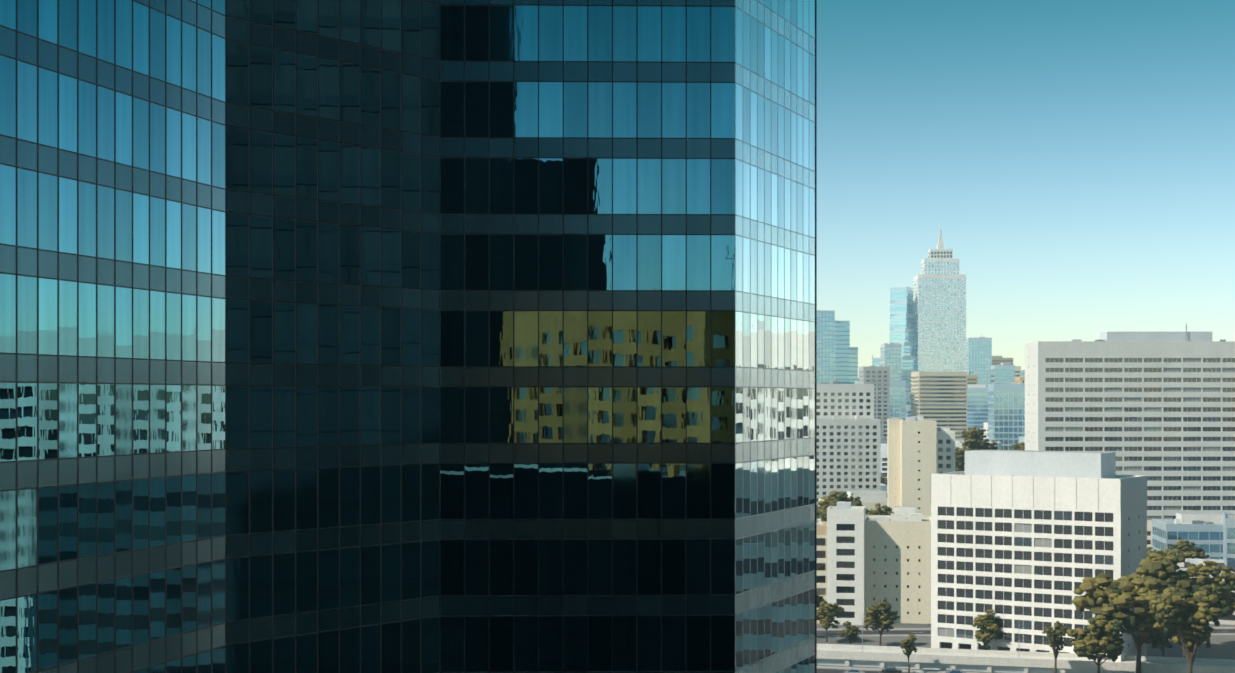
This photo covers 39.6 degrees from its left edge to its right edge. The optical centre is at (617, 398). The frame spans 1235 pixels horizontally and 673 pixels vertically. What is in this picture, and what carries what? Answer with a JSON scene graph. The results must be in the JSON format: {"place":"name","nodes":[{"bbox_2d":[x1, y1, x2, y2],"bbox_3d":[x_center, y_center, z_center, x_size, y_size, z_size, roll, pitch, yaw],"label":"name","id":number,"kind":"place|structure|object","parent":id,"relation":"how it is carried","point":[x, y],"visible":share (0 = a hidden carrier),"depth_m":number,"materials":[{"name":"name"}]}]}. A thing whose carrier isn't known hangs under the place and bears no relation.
{"place":"outdoors","nodes":[
{"label":"outdoors","id":0,"kind":"place"},
{"bbox_2d":[0,0,814,672],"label":"glass tower","id":1,"kind":"structure","parent":0,"point":[576,422],"depth_m":92.70,"materials":[{"name":"blue glass"}]},
{"bbox_2d":[0,0,816,672],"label":"window frames","id":2,"kind":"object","parent":1,"relation":"attached to","point":[360,306],"visible":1,"depth_m":89.80,"materials":[{"name":"black metal"}]},
{"bbox_2d":[817,622,1234,672],"bbox_3d":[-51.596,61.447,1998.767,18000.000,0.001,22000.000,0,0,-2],"label":"ground","id":3,"kind":"structure","parent":0,"point":[1222,646],"depth_m":430.57,"materials":[{"name":"grey concrete"}]},
{"bbox_2d":[817,593,824,607],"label":"tree","id":4,"kind":"object","parent":3,"relation":"on","point":[820,599],"visible":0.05,"depth_m":441.35,"materials":[{"name":"green plant"}]},
{"bbox_2d":[817,519,826,623],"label":"building","id":5,"kind":"structure","parent":3,"relation":"on","point":[821,558],"depth_m":467.73,"materials":[{"name":"beige concrete"}]},
{"bbox_2d":[817,310,834,383],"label":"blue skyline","id":6,"kind":"structure","parent":3,"relation":"on","point":[825,346],"depth_m":1506.49,"materials":[{"name":"blue glass"}]},
{"bbox_2d":[817,600,843,641],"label":"tree","id":7,"kind":"object","parent":3,"relation":"on","point":[827,613],"visible":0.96,"depth_m":430.57,"materials":[{"name":"green plant"}]},
{"bbox_2d":[835,321,849,383],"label":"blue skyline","id":8,"kind":"structure","parent":3,"relation":"on","point":[842,352],"depth_m":1525.89,"materials":[{"name":"blue glass"}]},
{"bbox_2d":[817,381,873,418],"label":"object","id":9,"kind":"structure","parent":3,"relation":"on","point":[846,401],"depth_m":815.78,"materials":[{"name":"white paint"}]},
{"bbox_2d":[827,501,865,624],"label":"building","id":10,"kind":"structure","parent":3,"relation":"on","point":[846,556],"depth_m":466.59,"materials":[{"name":"white paint"}]},
{"bbox_2d":[817,416,880,506],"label":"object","id":11,"kind":"structure","parent":3,"relation":"on","point":[848,454],"depth_m":804.18,"materials":[{"name":"white paint"}]},
{"bbox_2d":[838,621,860,644],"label":"small tree","id":12,"kind":"object","parent":3,"relation":"on","point":[850,632],"visible":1,"depth_m":418.57,"materials":[{"name":"green plant"}]},
{"bbox_2d":[819,490,886,511],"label":"building","id":13,"kind":"structure","parent":3,"relation":"on","point":[869,499],"depth_m":744.22,"materials":[{"name":"white concrete"}]},
{"bbox_2d":[850,347,857,383],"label":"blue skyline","id":14,"kind":"structure","parent":3,"relation":"on","point":[853,364],"depth_m":1546.06,"materials":[{"name":"blue glass"}]},
{"bbox_2d":[859,355,889,442],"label":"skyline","id":15,"kind":"structure","parent":3,"relation":"on","point":[878,377],"depth_m":1305.46,"materials":[{"name":"grey concrete"}]},
{"bbox_2d":[873,358,879,366],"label":"building","id":16,"kind":"structure","parent":3,"relation":"on","point":[876,362],"depth_m":2129.01,"materials":[{"name":"blue glass"}]},
{"bbox_2d":[855,380,905,419],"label":"building","id":17,"kind":"structure","parent":3,"relation":"on","point":[897,398],"depth_m":1466.13,"materials":[{"name":"blue glass"}]},
{"bbox_2d":[864,599,899,645],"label":"tree","id":18,"kind":"object","parent":3,"relation":"on","point":[883,621],"visible":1,"depth_m":424.72,"materials":[{"name":"green plant"}]},
{"bbox_2d":[881,443,886,484],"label":"building","id":19,"kind":"structure","parent":3,"relation":"on","point":[883,457],"depth_m":1130.42,"materials":[{"name":"white concrete"}]},
{"bbox_2d":[881,473,886,483],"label":"city tree","id":20,"kind":"object","parent":3,"relation":"on","point":[883,480],"visible":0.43,"depth_m":1067.98,"materials":[{"name":"green plant"}]},
{"bbox_2d":[881,484,886,491],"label":"building","id":21,"kind":"structure","parent":3,"relation":"on","point":[883,487],"depth_m":865.34,"materials":[{"name":"white concrete"}]},
{"bbox_2d":[880,342,901,379],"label":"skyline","id":22,"kind":"structure","parent":3,"relation":"on","point":[891,355],"depth_m":1708.04,"materials":[{"name":"teal glass"}]},
{"bbox_2d":[887,417,902,511],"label":"building wall","id":23,"kind":"structure","parent":3,"relation":"on","point":[893,461],"depth_m":662.30,"materials":[{"name":"paint"}]},
{"bbox_2d":[817,666,978,672],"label":"road","id":24,"kind":"structure","parent":3,"relation":"on","point":[828,669],"depth_m":387.76,"materials":[{"name":"grey asphalt"}]},
{"bbox_2d":[844,669,864,672],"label":"street car","id":25,"kind":"object","parent":24,"relation":"on","point":[854,671],"visible":1,"depth_m":379.87,"materials":[{"name":"grey paint"}]},
{"bbox_2d":[881,666,901,672],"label":"street car","id":26,"kind":"object","parent":24,"relation":"on","point":[888,669],"visible":1,"depth_m":382.72,"materials":[{"name":"blue paint"}]},
{"bbox_2d":[900,634,916,672],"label":"street tree","id":27,"kind":"object","parent":24,"relation":"on","point":[907,646],"visible":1,"depth_m":383.57,"materials":[{"name":"green plant"}]},
{"bbox_2d":[946,669,966,672],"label":"street car","id":28,"kind":"object","parent":24,"relation":"on","point":[955,671],"visible":1,"depth_m":379.03,"materials":[{"name":"blue paint"}]},
{"bbox_2d":[1042,621,1067,672],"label":"street tree","id":29,"kind":"object","parent":24,"relation":"on","point":[1055,644],"visible":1,"depth_m":375.75,"materials":[{"name":"green plant"}]},
{"bbox_2d":[1067,612,1126,672],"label":"tree","id":30,"kind":"object","parent":24,"relation":"on","point":[1105,635],"visible":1,"depth_m":366.01,"materials":[{"name":"green plant"}]},
{"bbox_2d":[865,506,930,623],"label":"cream block","id":31,"kind":"structure","parent":3,"relation":"on","point":[898,559],"depth_m":469.71,"materials":[{"name":"beige"}]},
{"bbox_2d":[906,405,910,416],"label":"building","id":32,"kind":"structure","parent":3,"relation":"on","point":[908,410],"depth_m":1597.96,"materials":[{"name":"blue glass"}]},
{"bbox_2d":[901,416,935,515],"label":"building wall","id":33,"kind":"structure","parent":3,"relation":"on","point":[918,451],"depth_m":651.93,"materials":[{"name":"beige concrete"}]},
{"bbox_2d":[911,372,966,439],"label":"building","id":34,"kind":"structure","parent":3,"relation":"on","point":[940,398],"depth_m":1531.11,"materials":[{"name":"grey concrete"}]},
{"bbox_2d":[914,274,965,371],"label":"skyscraper","id":35,"kind":"structure","parent":3,"relation":"on","point":[940,305],"depth_m":1908.15,"materials":[{"name":"grey glass"}]},
{"bbox_2d":[921,259,959,273],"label":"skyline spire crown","id":36,"kind":"object","parent":35,"relation":"on","point":[940,266],"visible":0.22,"depth_m":1914.67},
{"bbox_2d":[928,249,952,258],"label":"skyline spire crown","id":37,"kind":"object","parent":36,"relation":"on","point":[940,253],"visible":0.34,"depth_m":1919.14,"materials":[{"name":"white paint"}]},
{"bbox_2d":[937,222,943,248],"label":"spire","id":38,"kind":"structure","parent":37,"relation":"on","point":[940,244],"depth_m":1925.84,"materials":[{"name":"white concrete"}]},
{"bbox_2d":[936,427,954,472],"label":"building","id":39,"kind":"structure","parent":3,"relation":"on","point":[945,450],"depth_m":657.59,"materials":[{"name":"white paint"}]},
{"bbox_2d":[967,375,977,387],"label":"building","id":40,"kind":"structure","parent":3,"relation":"on","point":[972,379],"depth_m":1732.71,"materials":[{"name":"beige paint"}]},
{"bbox_2d":[967,384,987,430],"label":"building","id":41,"kind":"structure","parent":3,"relation":"on","point":[977,405],"depth_m":1669.60,"materials":[{"name":"blue glass"}]},
{"bbox_2d":[955,442,1001,449],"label":"building","id":42,"kind":"structure","parent":3,"relation":"on","point":[959,445],"depth_m":872.50,"materials":[{"name":"white paint"}]},
{"bbox_2d":[966,337,991,387],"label":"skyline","id":43,"kind":"structure","parent":3,"relation":"on","point":[979,356],"depth_m":2010.33,"materials":[{"name":"blue glass"}]},
{"bbox_2d":[984,422,987,439],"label":"building","id":44,"kind":"structure","parent":3,"relation":"on","point":[986,428],"depth_m":1281.80,"materials":[{"name":"white paint"}]},
{"bbox_2d":[972,609,1001,649],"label":"street tree","id":45,"kind":"object","parent":3,"relation":"on","point":[989,626],"visible":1,"depth_m":399.27,"materials":[{"name":"green plant"}]},
{"bbox_2d":[992,356,1012,364],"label":"building","id":46,"kind":"structure","parent":3,"relation":"on","point":[997,360],"depth_m":2122.07,"materials":[{"name":"beige paint"}]},
{"bbox_2d":[991,357,1014,383],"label":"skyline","id":47,"kind":"structure","parent":3,"relation":"on","point":[1004,373],"depth_m":1407.93,"materials":[{"name":"blue glass"}]},
{"bbox_2d":[988,381,1024,449],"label":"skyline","id":48,"kind":"structure","parent":3,"relation":"on","point":[1006,415],"depth_m":1105.98,"materials":[{"name":"blue glass"}]},
{"bbox_2d":[1001,362,1020,377],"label":"building","id":49,"kind":"structure","parent":3,"relation":"on","point":[1017,371],"depth_m":1804.97,"materials":[{"name":"beige"}]},
{"bbox_2d":[1014,376,1024,383],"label":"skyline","id":50,"kind":"structure","parent":3,"relation":"on","point":[1017,380],"depth_m":1161.02,"materials":[{"name":"beige paint"}]},
{"bbox_2d":[1019,436,1024,442],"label":"building","id":51,"kind":"structure","parent":3,"relation":"on","point":[1021,438],"depth_m":958.14,"materials":[{"name":"white"}]},
{"bbox_2d":[817,643,1234,672],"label":"wall","id":52,"kind":"structure","parent":3,"relation":"on","point":[942,659],"depth_m":387.08,"materials":[{"name":"concrete"}]},
{"bbox_2d":[862,613,863,651],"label":"deck lamp","id":53,"kind":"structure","parent":52,"relation":"on","point":[862,632],"depth_m":393.15,"materials":[{"name":"silver metal"}]},
{"bbox_2d":[817,627,1234,636],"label":"street","id":54,"kind":"structure","parent":3,"relation":"on","point":[898,632],"depth_m":450.81,"materials":[{"name":"grey asphalt"}]},
{"bbox_2d":[931,450,1146,661],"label":"office building","id":55,"kind":"structure","parent":3,"relation":"on","point":[1031,540],"depth_m":397.78,"materials":[{"name":"white paint"}]},
{"bbox_2d":[1025,324,1234,521],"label":"office building","id":56,"kind":"structure","parent":3,"relation":"on","point":[1157,409],"depth_m":643.75,"materials":[{"name":"white concrete"}]},
{"bbox_2d":[1071,550,1201,672],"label":"tree","id":57,"kind":"object","parent":3,"relation":"on","point":[1156,573],"visible":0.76,"depth_m":369.75,"materials":[{"name":"green plant"}]},
{"bbox_2d":[1137,628,1182,656],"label":"tree","id":58,"kind":"object","parent":3,"relation":"on","point":[1157,639],"visible":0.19,"depth_m":394.07,"materials":[{"name":"green plant"}]},
{"bbox_2d":[1147,518,1172,550],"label":"building","id":59,"kind":"structure","parent":3,"relation":"on","point":[1149,534],"depth_m":604.26,"materials":[{"name":"white"}]},
{"bbox_2d":[1146,585,1228,672],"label":"tree","id":60,"kind":"object","parent":3,"relation":"on","point":[1189,615],"visible":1,"depth_m":353.20,"materials":[{"name":"green plant"}]},
{"bbox_2d":[1152,513,1222,559],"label":"office building","id":61,"kind":"structure","parent":3,"relation":"on","point":[1203,531],"depth_m":542.43,"materials":[{"name":"blue glass"}]},
{"bbox_2d":[1176,559,1234,624],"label":"building","id":62,"kind":"structure","parent":3,"relation":"on","point":[1229,619],"depth_m":481.22,"materials":[{"name":"concrete"}]},
{"bbox_2d":[1186,560,1234,647],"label":"tree","id":63,"kind":"object","parent":3,"relation":"on","point":[1201,573],"visible":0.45,"depth_m":420.75,"materials":[{"name":"green plant"}]},
{"bbox_2d":[1199,629,1224,632],"bbox_3d":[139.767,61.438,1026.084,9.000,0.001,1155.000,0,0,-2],"label":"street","id":64,"kind":"structure","parent":3,"relation":"on","point":[1216,631],"depth_m":452.71,"materials":[{"name":"grey asphalt"}]},
{"bbox_2d":[1223,511,1234,567],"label":"office building","id":65,"kind":"structure","parent":3,"relation":"on","point":[1229,538],"depth_m":481.12,"materials":[{"name":"blue glass"}]},
{"bbox_2d":[817,0,1234,377],"label":"sky","id":66,"kind":"structure","parent":0,"point":[1075,159],"materials":[{"name":"blue"}]},
{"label":"twisted skyscraper","id":67,"kind":"structure","parent":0},
{"bbox_2d":[906,398,910,404],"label":"twisted skyscraper","id":68,"kind":"structure","parent":67,"relation":"on","point":[908,401],"depth_m":1909.57,"materials":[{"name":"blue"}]},
{"bbox_2d":[906,384,910,397],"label":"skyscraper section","id":69,"kind":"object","parent":68,"relation":"on","point":[908,390],"visible":0.23,"depth_m":1909.77,"materials":[{"name":"blue glass"}]},
{"bbox_2d":[902,370,917,383],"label":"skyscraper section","id":70,"kind":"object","parent":69,"relation":"on","point":[906,375],"visible":0.27,"depth_m":1909.28,"materials":[{"name":"blue glass"}]},
{"bbox_2d":[902,356,917,370],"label":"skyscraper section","id":71,"kind":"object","parent":70,"relation":"on","point":[909,363],"visible":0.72,"depth_m":1910.41,"materials":[{"name":"blue glass"}]},
{"bbox_2d":[895,342,916,356],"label":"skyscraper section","id":72,"kind":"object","parent":71,"relation":"on","point":[909,349],"visible":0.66,"depth_m":1910.53,"materials":[{"name":"blue glass"}]},
{"bbox_2d":[889,329,916,342],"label":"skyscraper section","id":73,"kind":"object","parent":72,"relation":"on","point":[903,335],"visible":1,"depth_m":1913.38,"materials":[{"name":"blue glass"}]},
{"bbox_2d":[890,315,916,328],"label":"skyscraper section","id":74,"kind":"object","parent":73,"relation":"on","point":[903,321],"visible":0.99,"depth_m":1913.67,"materials":[{"name":"blue glass"}]},
{"bbox_2d":[890,301,914,314],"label":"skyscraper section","id":75,"kind":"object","parent":74,"relation":"on","point":[902,307],"visible":0.98,"depth_m":1913.51,"materials":[{"name":"blue glass"}]},
{"bbox_2d":[890,287,912,300],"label":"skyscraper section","id":76,"kind":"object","parent":75,"relation":"on","point":[901,293],"visible":0.99,"depth_m":1913.30,"materials":[{"name":"blue glass"}]},
{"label":"park hill","id":77,"kind":"structure","parent":0,"visible":0},
{"bbox_2d":[818,506,826,521],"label":"park tree","id":78,"kind":"object","parent":77,"relation":"on","point":[822,511],"visible":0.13,"depth_m":572.42,"materials":[{"name":"green plant"}]},
{"bbox_2d":[820,499,839,508],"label":"hill tree","id":79,"kind":"object","parent":77,"relation":"on","point":[830,503],"visible":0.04,"depth_m":583.73,"materials":[{"name":"green plant"}]},
{"bbox_2d":[817,491,861,508],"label":"olive tree","id":80,"kind":"object","parent":77,"relation":"on","point":[841,496],"visible":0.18,"depth_m":599.47,"materials":[{"name":"green plant"}]},
{"bbox_2d":[851,501,868,513],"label":"hill tree","id":81,"kind":"object","parent":77,"relation":"on","point":[856,503],"visible":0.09,"depth_m":589.72,"materials":[{"name":"green plant"}]},
{"bbox_2d":[866,503,891,514],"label":"hill tree","id":82,"kind":"object","parent":77,"relation":"on","point":[877,511],"visible":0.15,"depth_m":580.89,"materials":[{"name":"green plant"}]},
{"bbox_2d":[1147,547,1162,556],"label":"hill tree","id":83,"kind":"object","parent":77,"relation":"on","point":[1150,551],"visible":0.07,"depth_m":548.85,"materials":[{"name":"green plant"}]},
{"bbox_2d":[1162,548,1182,557],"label":"hill tree","id":84,"kind":"object","parent":77,"relation":"on","point":[1169,552],"visible":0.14,"depth_m":519.47,"materials":[{"name":"green plant"}]},
{"bbox_2d":[1170,539,1209,558],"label":"hill tree","id":85,"kind":"object","parent":77,"relation":"on","point":[1187,550],"visible":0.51,"depth_m":531.59,"materials":[{"name":"green plant"}]},
{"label":"park hill","id":86,"kind":"structure","parent":0,"visible":0},
{"bbox_2d":[955,448,971,471],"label":"olive tree","id":87,"kind":"object","parent":86,"relation":"on","point":[960,460],"visible":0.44,"depth_m":757.52,"materials":[{"name":"green plant"}]},
{"bbox_2d":[960,427,989,449],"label":"olive tree","id":88,"kind":"object","parent":86,"relation":"on","point":[974,436],"visible":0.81,"depth_m":773.79,"materials":[{"name":"green plant"}]},
{"bbox_2d":[982,440,997,449],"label":"park tree","id":89,"kind":"object","parent":86,"relation":"on","point":[991,446],"visible":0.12,"depth_m":789.28,"materials":[{"name":"green plant"}]},
{"bbox_2d":[1010,442,1024,449],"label":"park tree","id":90,"kind":"object","parent":86,"relation":"on","point":[1021,446],"visible":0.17,"depth_m":763.78,"materials":[{"name":"green plant"}]}
]}

